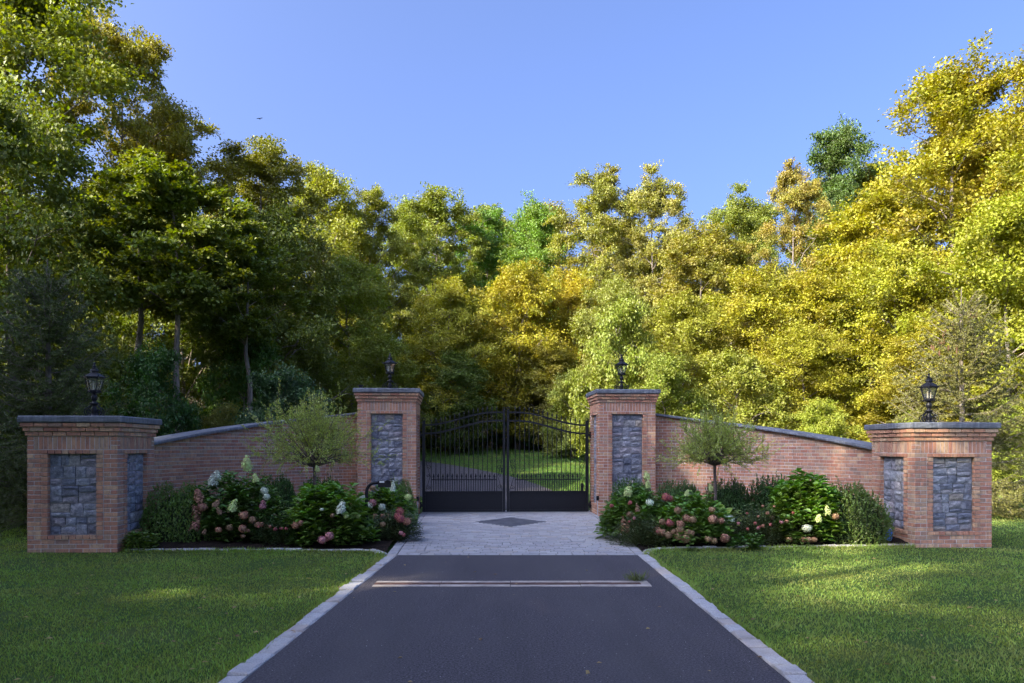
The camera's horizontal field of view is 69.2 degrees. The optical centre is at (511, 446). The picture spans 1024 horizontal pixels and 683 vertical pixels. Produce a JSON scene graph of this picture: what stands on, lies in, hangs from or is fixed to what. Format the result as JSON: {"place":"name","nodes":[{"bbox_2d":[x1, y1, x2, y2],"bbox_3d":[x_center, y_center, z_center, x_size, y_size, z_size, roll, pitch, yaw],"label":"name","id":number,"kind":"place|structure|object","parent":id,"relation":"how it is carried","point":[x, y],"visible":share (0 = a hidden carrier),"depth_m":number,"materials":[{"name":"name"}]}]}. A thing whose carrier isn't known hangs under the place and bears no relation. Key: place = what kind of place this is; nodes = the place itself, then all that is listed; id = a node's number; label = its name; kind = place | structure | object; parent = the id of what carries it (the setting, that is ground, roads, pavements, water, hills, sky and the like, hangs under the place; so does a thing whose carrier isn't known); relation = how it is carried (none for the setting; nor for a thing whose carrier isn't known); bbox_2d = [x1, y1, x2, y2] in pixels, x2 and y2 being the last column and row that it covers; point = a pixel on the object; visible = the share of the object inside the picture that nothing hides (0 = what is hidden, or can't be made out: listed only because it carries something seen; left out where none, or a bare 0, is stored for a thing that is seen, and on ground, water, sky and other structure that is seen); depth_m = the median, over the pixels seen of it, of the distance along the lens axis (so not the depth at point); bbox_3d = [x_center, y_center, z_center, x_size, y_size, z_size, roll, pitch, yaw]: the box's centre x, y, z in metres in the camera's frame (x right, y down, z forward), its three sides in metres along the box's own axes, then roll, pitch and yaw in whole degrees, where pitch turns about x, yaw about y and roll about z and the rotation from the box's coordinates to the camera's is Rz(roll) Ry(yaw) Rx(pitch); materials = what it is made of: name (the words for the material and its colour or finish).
{"place":"outdoors","nodes":[
{"label":"outdoors","id":0,"kind":"place"},
{"bbox_2d":[420,461,551,508],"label":"road","id":1,"kind":"structure","parent":0,"point":[449,469],"depth_m":27.32,"materials":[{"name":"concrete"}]},
{"bbox_2d":[0,395,1023,682],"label":"ground","id":2,"kind":"structure","parent":0,"point":[762,567],"depth_m":7.76,"materials":[{"name":"green plant"}]},
{"bbox_2d":[0,258,124,533],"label":"spruce tree","id":3,"kind":"object","parent":2,"relation":"on","point":[57,403],"visible":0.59,"depth_m":13.95,"materials":[{"name":"green plant"}]},
{"bbox_2d":[0,70,137,470],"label":"maple tree","id":4,"kind":"object","parent":2,"relation":"on","point":[19,142],"visible":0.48,"depth_m":19.04,"materials":[{"name":"green plant"}]},
{"bbox_2d":[17,416,161,552],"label":"gate pier","id":5,"kind":"structure","parent":2,"relation":"on","point":[90,482],"depth_m":11.20,"materials":[{"name":"brick"}]},
{"bbox_2d":[80,362,108,415],"bbox_3d":[-6.651,-0.903,11.824,0.413,0.885,0.403,0,0,-3],"label":"lantern","id":6,"kind":"object","parent":5,"relation":"on","point":[94,374],"visible":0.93,"depth_m":11.79,"materials":[{"name":"black metal"}]},
{"bbox_2d":[0,0,191,399],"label":"maple tree","id":7,"kind":"object","parent":2,"relation":"on","point":[40,30],"visible":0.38,"depth_m":25.45,"materials":[{"name":"green plant"}]},
{"bbox_2d":[29,1,214,388],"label":"oak tree","id":8,"kind":"object","parent":2,"relation":"on","point":[131,51],"visible":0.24,"depth_m":29.73,"materials":[{"name":"green plant"}]},
{"bbox_2d":[70,343,186,418],"bbox_3d":[-11.122,-0.502,20.942,3.847,4.844,4.200,0,0,-1],"label":"bush","id":9,"kind":"object","parent":2,"relation":"on","point":[116,377],"visible":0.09,"depth_m":20.64,"materials":[{"name":"green plant"}]},
{"bbox_2d":[49,145,224,395],"bbox_3d":[-11.204,-3.461,21.892,4.815,10.548,4.786,0,0,5],"label":"slender tree","id":10,"kind":"object","parent":2,"relation":"on","point":[111,183],"visible":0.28,"depth_m":21.24,"materials":[{"name":"green plant"}]},
{"bbox_2d":[98,337,202,436],"bbox_3d":[-8.909,-0.367,18.159,2.788,4.702,2.738,0,0,3],"label":"ivy mound","id":11,"kind":"object","parent":2,"relation":"on","point":[148,382],"visible":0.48,"depth_m":17.97,"materials":[{"name":"green plant"}]},
{"bbox_2d":[78,100,252,392],"bbox_3d":[-15.185,-7.034,33.031,7.280,16.353,7.176,0,0,-25],"label":"oak tree","id":12,"kind":"object","parent":2,"relation":"on","point":[201,128],"visible":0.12,"depth_m":32.01,"materials":[{"name":"green plant"}]},
{"bbox_2d":[83,150,261,432],"bbox_3d":[-9.126,-3.138,20.706,4.351,9.931,4.377,0,0,39],"label":"slender tree","id":13,"kind":"object","parent":2,"relation":"on","point":[178,297],"visible":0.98,"depth_m":20.03,"materials":[{"name":"green plant"}]},
{"bbox_2d":[83,206,284,435],"bbox_3d":[-11.529,-3.680,25.838,6.748,10.852,7.421,0,0,-26],"label":"maple tree","id":14,"kind":"object","parent":2,"relation":"on","point":[189,354],"visible":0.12,"depth_m":24.51,"materials":[{"name":"green plant"}]},
{"bbox_2d":[200,400,242,428],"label":"bush","id":15,"kind":"object","parent":2,"relation":"on","point":[214,420],"visible":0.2,"depth_m":21.30,"materials":[{"name":"green plant"}]},
{"bbox_2d":[181,321,299,429],"bbox_3d":[-8.692,-1.103,24.110,4.434,6.115,4.061,0,0,-16],"label":"bush","id":16,"kind":"object","parent":2,"relation":"on","point":[262,355],"visible":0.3,"depth_m":23.38,"materials":[{"name":"green plant"}]},
{"bbox_2d":[187,218,310,413],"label":"slender tree","id":17,"kind":"object","parent":2,"relation":"on","point":[269,277],"visible":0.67,"depth_m":22.31,"materials":[{"name":"green plant"}]},
{"bbox_2d":[154,412,357,512],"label":"wing wall","id":18,"kind":"structure","parent":2,"relation":"on","point":[201,456],"depth_m":14.90,"materials":[{"name":"brick"}]},
{"bbox_2d":[133,514,393,551],"bbox_3d":[-4.150,1.540,14.190,4.500,0.191,6.220,0,0,0],"label":"ground bed","id":19,"kind":"object","parent":2,"relation":"on","point":[383,545],"visible":0.16,"depth_m":11.75,"materials":[{"name":"brown soil"}]},
{"bbox_2d":[121,529,163,550],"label":"weed","id":20,"kind":"object","parent":19,"relation":"on","point":[135,538],"visible":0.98,"depth_m":11.33,"materials":[{"name":"green plant"}]},
{"bbox_2d":[137,479,219,542],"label":"evergreen shrub","id":21,"kind":"object","parent":19,"relation":"on","point":[169,519],"visible":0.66,"depth_m":11.95,"materials":[{"name":"green plant"}]},
{"bbox_2d":[186,455,289,541],"bbox_3d":[-4.645,0.870,12.431,2.092,1.474,1.502,0,0,0],"label":"hydrangea","id":22,"kind":"object","parent":19,"relation":"on","point":[239,501],"visible":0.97,"depth_m":12.10,"materials":[{"name":"green plant"}]},
{"bbox_2d":[252,469,296,519],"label":"evergreen shrub","id":23,"kind":"object","parent":19,"relation":"on","point":[284,493],"visible":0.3,"depth_m":14.40,"materials":[{"name":"green plant"}]},
{"bbox_2d":[246,512,308,546],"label":"rose bush","id":24,"kind":"object","parent":19,"relation":"on","point":[267,536],"visible":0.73,"depth_m":11.87,"materials":[{"name":"green plant"}]},
{"bbox_2d":[240,378,397,497],"bbox_3d":[-3.730,0.197,13.486,2.774,2.883,2.630,0,0,29],"label":"willow standard","id":25,"kind":"object","parent":19,"relation":"on","point":[314,429],"visible":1,"depth_m":13.38,"materials":[{"name":"green plant"}]},
{"bbox_2d":[271,465,380,546],"bbox_3d":[-3.014,0.959,12.074,1.856,1.322,1.288,0,0,21],"label":"hydrangea","id":26,"kind":"object","parent":19,"relation":"on","point":[335,509],"visible":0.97,"depth_m":11.80,"materials":[{"name":"green plant"}]},
{"bbox_2d":[353,482,420,536],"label":"hydrangea","id":27,"kind":"object","parent":19,"relation":"on","point":[380,499],"visible":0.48,"depth_m":13.32,"materials":[{"name":"green plant"}]},
{"bbox_2d":[369,505,424,543],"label":"rose bush","id":28,"kind":"object","parent":19,"relation":"on","point":[396,528],"visible":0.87,"depth_m":12.45,"materials":[{"name":"green plant"}]},
{"bbox_2d":[200,133,343,354],"bbox_3d":[-12.223,-7.231,35.664,8.339,16.284,8.624,0,0,-2],"label":"oak tree","id":29,"kind":"object","parent":2,"relation":"on","point":[268,167],"visible":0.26,"depth_m":34.81,"materials":[{"name":"green plant"}]},
{"bbox_2d":[220,360,335,424],"bbox_3d":[-6.123,-0.176,20.250,3.637,4.285,3.572,0,0,-34],"label":"bush","id":30,"kind":"object","parent":2,"relation":"on","point":[269,385],"visible":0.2,"depth_m":19.80,"materials":[{"name":"green plant"}]},
{"bbox_2d":[183,197,374,416],"bbox_3d":[-9.421,-4.061,29.243,7.901,11.200,6.735,0,0,39],"label":"maple tree","id":31,"kind":"object","parent":2,"relation":"on","point":[301,338],"visible":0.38,"depth_m":28.91,"materials":[{"name":"green plant"}]},
{"bbox_2d":[218,555,396,682],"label":"kerb","id":32,"kind":"structure","parent":2,"relation":"on","point":[241,672],"depth_m":6.41,"materials":[{"name":"stone"}]},
{"bbox_2d":[275,307,353,415],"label":"maple tree","id":33,"kind":"object","parent":2,"relation":"on","point":[334,380],"visible":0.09,"depth_m":33.27,"materials":[{"name":"green plant"}]},
{"bbox_2d":[286,159,401,408],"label":"maple tree","id":34,"kind":"object","parent":2,"relation":"on","point":[327,184],"visible":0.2,"depth_m":42.94,"materials":[{"name":"green plant"}]},
{"bbox_2d":[293,251,412,413],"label":"maple tree","id":35,"kind":"object","parent":2,"relation":"on","point":[352,304],"visible":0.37,"depth_m":37.49,"materials":[{"name":"green plant"}]},
{"bbox_2d":[328,182,433,384],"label":"oak tree","id":36,"kind":"object","parent":2,"relation":"on","point":[370,245],"visible":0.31,"depth_m":45.73,"materials":[{"name":"green plant"}]},
{"bbox_2d":[325,331,436,429],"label":"tree","id":37,"kind":"object","parent":2,"relation":"on","point":[375,346],"visible":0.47,"depth_m":34.19,"materials":[{"name":"green plant"}]},
{"bbox_2d":[353,388,423,514],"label":"gate pier","id":38,"kind":"structure","parent":2,"relation":"on","point":[400,409],"depth_m":16.82,"materials":[{"name":"brick"}]},
{"bbox_2d":[419,406,505,511],"bbox_3d":[-1.211,0.297,17.997,2.112,2.575,0.140,0,0,-3],"label":"gate leaf","id":39,"kind":"object","parent":38,"relation":"attached to","point":[463,501],"visible":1,"depth_m":17.96,"materials":[{"name":"black metal"}]},
{"bbox_2d":[368,193,455,394],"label":"woodland tree","id":40,"kind":"object","parent":2,"relation":"on","point":[387,264],"visible":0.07,"depth_m":58.56,"materials":[{"name":"green plant"}]},
{"bbox_2d":[375,181,495,413],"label":"oak tree","id":41,"kind":"object","parent":2,"relation":"on","point":[437,213],"visible":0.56,"depth_m":49.28,"materials":[{"name":"green plant"}]},
{"bbox_2d":[395,275,507,450],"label":"maple tree","id":42,"kind":"object","parent":2,"relation":"on","point":[448,299],"visible":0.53,"depth_m":40.22,"materials":[{"name":"green plant"}]},
{"bbox_2d":[420,348,506,453],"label":"tree","id":43,"kind":"object","parent":2,"relation":"on","point":[459,363],"visible":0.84,"depth_m":38.25,"materials":[{"name":"green plant"}]},
{"bbox_2d":[447,204,532,441],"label":"oak tree","id":44,"kind":"object","parent":2,"relation":"on","point":[493,224],"visible":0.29,"depth_m":53.52,"materials":[{"name":"green plant"}]},
{"bbox_2d":[420,447,589,508],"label":"grass","id":45,"kind":"structure","parent":2,"relation":"on","point":[494,454],"depth_m":35.12,"materials":[{"name":"green plant"}]},
{"bbox_2d":[386,510,643,555],"bbox_3d":[-0.082,1.626,14.825,4.276,0.060,7.790,0,0,0],"label":"paved apron","id":46,"kind":"object","parent":2,"relation":"on","point":[555,533],"visible":0.89,"depth_m":13.13,"materials":[{"name":"stone"}]},
{"bbox_2d":[461,257,589,449],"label":"maple tree","id":47,"kind":"object","parent":2,"relation":"on","point":[521,279],"visible":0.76,"depth_m":41.64,"materials":[{"name":"yellow plant"}]},
{"bbox_2d":[483,189,578,410],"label":"maple tree","id":48,"kind":"object","parent":2,"relation":"on","point":[534,242],"visible":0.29,"depth_m":51.09,"materials":[{"name":"green plant"}]},
{"bbox_2d":[502,337,581,448],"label":"maple tree","id":49,"kind":"object","parent":2,"relation":"on","point":[554,356],"visible":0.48,"depth_m":40.73,"materials":[{"name":"green plant"}]},
{"bbox_2d":[502,198,598,314],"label":"woodland tree","id":50,"kind":"object","parent":2,"relation":"on","point":[554,208],"visible":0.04,"depth_m":60.51,"materials":[{"name":"green plant"}]},
{"bbox_2d":[503,261,612,415],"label":"maple tree","id":51,"kind":"object","parent":2,"relation":"on","point":[571,294],"visible":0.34,"depth_m":43.71,"materials":[{"name":"yellow plant"}]},
{"bbox_2d":[537,368,595,458],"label":"bush","id":52,"kind":"object","parent":2,"relation":"on","point":[554,397],"visible":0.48,"depth_m":36.34,"materials":[{"name":"green plant"}]},
{"bbox_2d":[534,163,661,388],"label":"oak tree","id":53,"kind":"object","parent":2,"relation":"on","point":[605,198],"visible":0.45,"depth_m":47.72,"materials":[{"name":"green plant"}]},
{"bbox_2d":[558,210,652,388],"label":"woodland tree","id":54,"kind":"object","parent":2,"relation":"on","point":[573,261],"visible":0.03,"depth_m":58.03,"materials":[{"name":"green plant"}]},
{"bbox_2d":[552,273,682,409],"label":"maple tree","id":55,"kind":"object","parent":2,"relation":"on","point":[608,295],"visible":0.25,"depth_m":39.15,"materials":[{"name":"green plant"}]},
{"bbox_2d":[562,290,683,461],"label":"maple tree","id":56,"kind":"object","parent":2,"relation":"on","point":[623,320],"visible":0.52,"depth_m":33.31,"materials":[{"name":"green plant"}]},
{"bbox_2d":[586,389,660,515],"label":"gate pier","id":57,"kind":"structure","parent":2,"relation":"on","point":[623,431],"depth_m":17.14,"materials":[{"name":"brick"}]},
{"bbox_2d":[506,406,591,511],"bbox_3d":[0.913,0.297,18.121,2.112,2.575,0.136,0,0,-3],"label":"gate leaf","id":58,"kind":"object","parent":57,"relation":"attached to","point":[538,500],"visible":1,"depth_m":18.08,"materials":[{"name":"black metal"}]},
{"bbox_2d":[598,159,711,372],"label":"oak tree","id":59,"kind":"object","parent":2,"relation":"on","point":[656,202],"visible":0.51,"depth_m":45.89,"materials":[{"name":"yellow plant"}]},
{"bbox_2d":[629,350,711,419],"bbox_3d":[6.265,-1.153,30.127,4.061,5.478,4.434,0,0,-39],"label":"vine mound","id":60,"kind":"object","parent":2,"relation":"on","point":[666,373],"visible":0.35,"depth_m":29.74,"materials":[{"name":"green plant"}]},
{"bbox_2d":[632,287,753,419],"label":"maple tree","id":61,"kind":"object","parent":2,"relation":"on","point":[692,325],"visible":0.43,"depth_m":37.08,"materials":[{"name":"green plant"}]},
{"bbox_2d":[640,219,760,413],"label":"maple tree","id":62,"kind":"object","parent":2,"relation":"on","point":[702,246],"visible":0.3,"depth_m":42.98,"materials":[{"name":"yellow plant"}]},
{"bbox_2d":[638,554,813,682],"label":"kerb","id":63,"kind":"structure","parent":2,"relation":"on","point":[787,670],"depth_m":6.33,"materials":[{"name":"stone"}]},
{"bbox_2d":[679,238,787,406],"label":"woodland tree","id":64,"kind":"object","parent":2,"relation":"on","point":[740,261],"visible":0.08,"depth_m":48.56,"materials":[{"name":"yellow plant"}]},
{"bbox_2d":[696,180,785,347],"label":"oak tree","id":65,"kind":"object","parent":2,"relation":"on","point":[738,216],"visible":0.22,"depth_m":50.63,"materials":[{"name":"green plant"}]},
{"bbox_2d":[680,345,804,430],"bbox_3d":[9.656,-1.363,31.563,5.576,5.900,5.477,0,0,32],"label":"vine mound","id":66,"kind":"object","parent":2,"relation":"on","point":[735,369],"visible":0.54,"depth_m":30.94,"materials":[{"name":"green plant"}]},
{"bbox_2d":[607,512,908,551],"bbox_3d":[4.440,1.573,14.239,4.920,0.189,6.238,0,0,0],"label":"ground bed","id":67,"kind":"object","parent":2,"relation":"on","point":[894,540],"visible":0.07,"depth_m":12.21,"materials":[{"name":"brown soil"}]},
{"bbox_2d":[593,471,676,538],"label":"hydrangea","id":68,"kind":"object","parent":67,"relation":"on","point":[645,501],"visible":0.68,"depth_m":12.54,"materials":[{"name":"green plant"}]},
{"bbox_2d":[605,511,674,547],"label":"boxwood shrub","id":69,"kind":"object","parent":67,"relation":"on","point":[640,533],"visible":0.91,"depth_m":11.93,"materials":[{"name":"green plant"}]},
{"bbox_2d":[655,476,701,520],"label":"evergreen shrub","id":70,"kind":"object","parent":67,"relation":"on","point":[677,490],"visible":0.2,"depth_m":14.80,"materials":[{"name":"green plant"}]},
{"bbox_2d":[644,483,735,546],"bbox_3d":[2.917,1.112,12.321,1.590,1.040,1.739,0,0,0],"label":"hydrangea","id":71,"kind":"object","parent":67,"relation":"on","point":[684,516],"visible":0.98,"depth_m":11.93,"materials":[{"name":"green plant"}]},
{"bbox_2d":[648,403,787,508],"bbox_3d":[3.913,0.399,14.177,2.374,2.529,2.622,0,0,0],"label":"willow standard","id":72,"kind":"object","parent":67,"relation":"on","point":[714,440],"visible":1,"depth_m":13.90,"materials":[{"name":"green plant"}]},
{"bbox_2d":[704,474,751,525],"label":"evergreen shrub","id":73,"kind":"object","parent":67,"relation":"on","point":[734,495],"visible":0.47,"depth_m":14.36,"materials":[{"name":"green plant"}]},
{"bbox_2d":[724,531,769,550],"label":"weed","id":74,"kind":"object","parent":67,"relation":"on","point":[753,540],"visible":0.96,"depth_m":11.83,"materials":[{"name":"green plant"}]},
{"bbox_2d":[725,503,801,545],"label":"rose bush","id":75,"kind":"object","parent":67,"relation":"on","point":[752,527],"visible":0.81,"depth_m":12.23,"materials":[{"name":"green plant"}]},
{"bbox_2d":[747,471,798,525],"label":"evergreen shrub","id":76,"kind":"object","parent":67,"relation":"on","point":[762,496],"visible":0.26,"depth_m":14.29,"materials":[{"name":"green plant"}]},
{"bbox_2d":[755,468,847,544],"bbox_3d":[5.043,1.004,12.641,1.644,1.289,1.616,0,0,0],"label":"hydrangea","id":77,"kind":"object","parent":67,"relation":"on","point":[815,494],"visible":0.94,"depth_m":12.30,"materials":[{"name":"green plant"}]},
{"bbox_2d":[800,476,895,545],"bbox_3d":[5.755,1.095,12.799,1.534,1.190,1.403,0,0,22],"label":"evergreen shrub","id":78,"kind":"object","parent":67,"relation":"on","point":[859,509],"visible":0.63,"depth_m":12.28,"materials":[{"name":"green plant"}]},
{"bbox_2d":[722,199,798,392],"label":"woodland tree","id":79,"kind":"object","parent":2,"relation":"on","point":[777,213],"visible":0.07,"depth_m":56.91,"materials":[{"name":"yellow plant"}]},
{"bbox_2d":[655,413,871,499],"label":"wing wall","id":80,"kind":"structure","parent":2,"relation":"on","point":[846,460],"depth_m":16.03,"materials":[{"name":"brick"}]},
{"bbox_2d":[681,259,849,426],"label":"maple tree","id":81,"kind":"object","parent":2,"relation":"on","point":[756,290],"visible":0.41,"depth_m":36.43,"materials":[{"name":"yellow plant"}]},
{"bbox_2d":[743,157,836,390],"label":"oak tree","id":82,"kind":"object","parent":2,"relation":"on","point":[789,195],"visible":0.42,"depth_m":43.49,"materials":[{"name":"yellow plant"}]},
{"bbox_2d":[730,321,871,441],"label":"maple tree","id":83,"kind":"object","parent":2,"relation":"on","point":[800,339],"visible":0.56,"depth_m":32.35,"materials":[{"name":"green plant"}]},
{"bbox_2d":[743,258,912,440],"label":"maple tree","id":84,"kind":"object","parent":2,"relation":"on","point":[812,287],"visible":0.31,"depth_m":34.96,"materials":[{"name":"yellow plant"}]},
{"bbox_2d":[794,397,865,439],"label":"bush","id":85,"kind":"object","parent":2,"relation":"on","point":[817,415],"visible":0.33,"depth_m":26.17,"materials":[{"name":"green plant"}]},
{"bbox_2d":[777,199,890,397],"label":"woodland tree","id":86,"kind":"object","parent":2,"relation":"on","point":[818,241],"visible":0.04,"depth_m":45.71,"materials":[{"name":"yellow plant"}]},
{"bbox_2d":[784,111,886,326],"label":"maple tree","id":87,"kind":"object","parent":2,"relation":"on","point":[840,146],"visible":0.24,"depth_m":49.38,"materials":[{"name":"green plant"}]},
{"bbox_2d":[787,180,946,423],"bbox_3d":[19.451,-6.711,40.240,9.550,14.541,10.181,0,0,-36],"label":"maple tree","id":88,"kind":"object","parent":2,"relation":"on","point":[859,236],"visible":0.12,"depth_m":39.46,"materials":[{"name":"yellow plant"}]},
{"bbox_2d":[807,237,972,439],"bbox_3d":[17.685,-4.247,34.130,7.604,10.777,8.921,0,0,25],"label":"maple tree","id":89,"kind":"object","parent":2,"relation":"on","point":[890,264],"visible":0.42,"depth_m":33.56,"materials":[{"name":"yellow plant"}]},
{"bbox_2d":[808,28,1023,393],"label":"maple tree","id":90,"kind":"object","parent":2,"relation":"on","point":[948,99],"visible":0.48,"depth_m":36.81,"materials":[{"name":"yellow plant"}]},
{"bbox_2d":[864,422,1000,547],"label":"gate pier","id":91,"kind":"structure","parent":2,"relation":"on","point":[932,483],"depth_m":12.27,"materials":[{"name":"brick"}]},
{"bbox_2d":[916,373,940,421],"bbox_3d":[7.240,-0.838,12.895,0.403,0.885,0.413,0,0,35],"label":"lantern","id":92,"kind":"object","parent":91,"relation":"on","point":[927,385],"visible":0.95,"depth_m":12.86,"materials":[{"name":"black metal"}]},
{"bbox_2d":[847,315,1022,442],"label":"maple tree","id":93,"kind":"object","parent":2,"relation":"on","point":[893,345],"visible":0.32,"depth_m":30.19,"materials":[{"name":"yellow plant"}]},
{"bbox_2d":[863,286,1023,518],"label":"spruce tree","id":94,"kind":"object","parent":2,"relation":"on","point":[962,340],"visible":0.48,"depth_m":18.67,"materials":[{"name":"green plant"}]},
{"bbox_2d":[883,185,1023,473],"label":"maple tree","id":95,"kind":"object","parent":2,"relation":"on","point":[1004,222],"visible":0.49,"depth_m":28.92,"materials":[{"name":"yellow plant"}]},
{"bbox_2d":[892,107,1023,395],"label":"woodland tree","id":96,"kind":"object","parent":2,"relation":"on","point":[943,241],"visible":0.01,"depth_m":41.74,"materials":[{"name":"yellow plant"}]},
{"bbox_2d":[929,47,1023,398],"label":"maple tree","id":97,"kind":"object","parent":2,"relation":"on","point":[967,162],"visible":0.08,"depth_m":36.77,"materials":[{"name":"yellow plant"}]},
{"bbox_2d":[945,137,1023,406],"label":"maple tree","id":98,"kind":"object","parent":2,"relation":"on","point":[1017,178],"visible":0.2,"depth_m":31.85,"materials":[{"name":"yellow plant"}]},
{"bbox_2d":[966,397,1023,487],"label":"bush","id":99,"kind":"object","parent":2,"relation":"on","point":[997,474],"visible":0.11,"depth_m":25.46,"materials":[{"name":"green plant"}]},
{"bbox_2d":[1,0,1023,365],"label":"sky","id":100,"kind":"structure","parent":0,"point":[494,101],"materials":[{"name":"blue"}]},
{"bbox_2d":[241,555,789,682],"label":"driveway","id":101,"kind":"structure","parent":0,"point":[368,633],"depth_m":6.35,"materials":[{"name":"grey asphalt"}]},
{"bbox_2d":[372,581,651,586],"bbox_3d":[0.000,1.636,8.636,3.200,0.088,0.337,0,0,0],"label":"trench drain","id":102,"kind":"object","parent":101,"relation":"on","point":[512,584],"visible":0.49,"depth_m":8.59,"materials":[{"name":"concrete"}]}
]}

